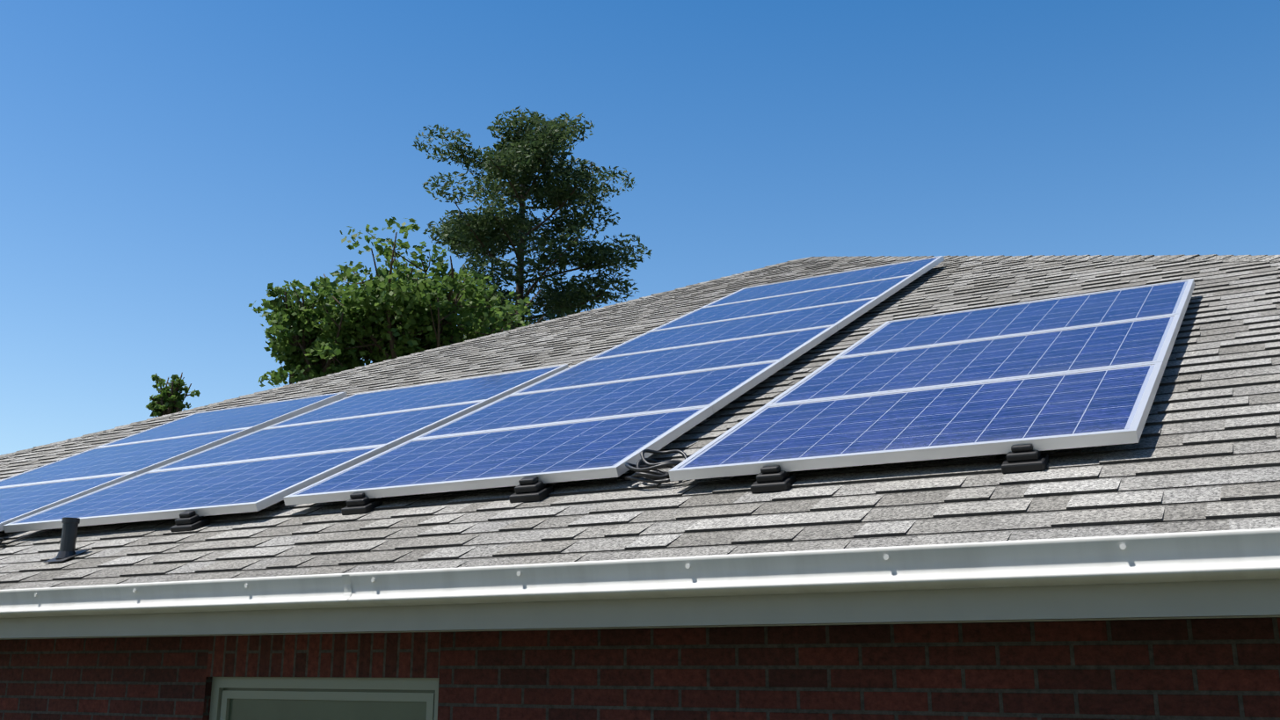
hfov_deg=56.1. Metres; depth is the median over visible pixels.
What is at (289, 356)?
bush
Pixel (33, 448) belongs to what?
hip caps
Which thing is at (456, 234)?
pine
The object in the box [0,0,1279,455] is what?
sky
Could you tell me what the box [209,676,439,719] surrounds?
window frame
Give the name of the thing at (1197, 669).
brick walls
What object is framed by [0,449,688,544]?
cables
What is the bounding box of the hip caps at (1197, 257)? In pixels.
[801,254,1279,261]
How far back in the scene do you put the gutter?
3.51 m
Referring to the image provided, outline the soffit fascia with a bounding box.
[0,579,1279,639]
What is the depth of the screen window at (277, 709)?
4.85 m
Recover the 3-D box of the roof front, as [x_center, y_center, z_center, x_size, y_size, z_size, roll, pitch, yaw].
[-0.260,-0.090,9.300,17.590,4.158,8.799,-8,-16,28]
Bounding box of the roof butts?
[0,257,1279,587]
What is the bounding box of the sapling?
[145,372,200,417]
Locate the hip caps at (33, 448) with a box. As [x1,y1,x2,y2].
[0,257,805,458]
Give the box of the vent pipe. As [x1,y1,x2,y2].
[43,517,88,562]
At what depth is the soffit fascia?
3.62 m
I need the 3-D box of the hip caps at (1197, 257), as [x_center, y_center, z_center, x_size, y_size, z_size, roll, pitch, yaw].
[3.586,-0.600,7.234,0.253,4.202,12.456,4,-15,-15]
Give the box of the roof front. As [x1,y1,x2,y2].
[0,257,1279,589]
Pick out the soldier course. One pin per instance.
(389, 655)
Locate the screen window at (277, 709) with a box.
[223,687,435,719]
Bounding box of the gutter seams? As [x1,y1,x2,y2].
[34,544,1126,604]
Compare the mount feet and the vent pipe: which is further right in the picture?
the mount feet
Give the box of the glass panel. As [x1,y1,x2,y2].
[0,257,1188,523]
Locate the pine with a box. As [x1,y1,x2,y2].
[411,105,652,333]
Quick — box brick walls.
[0,617,1279,719]
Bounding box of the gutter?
[0,527,1279,618]
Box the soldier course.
[206,630,441,677]
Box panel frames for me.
[0,255,1194,532]
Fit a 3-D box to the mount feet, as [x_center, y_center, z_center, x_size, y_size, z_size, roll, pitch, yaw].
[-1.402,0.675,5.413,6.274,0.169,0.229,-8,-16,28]
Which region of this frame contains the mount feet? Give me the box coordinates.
[170,443,1049,532]

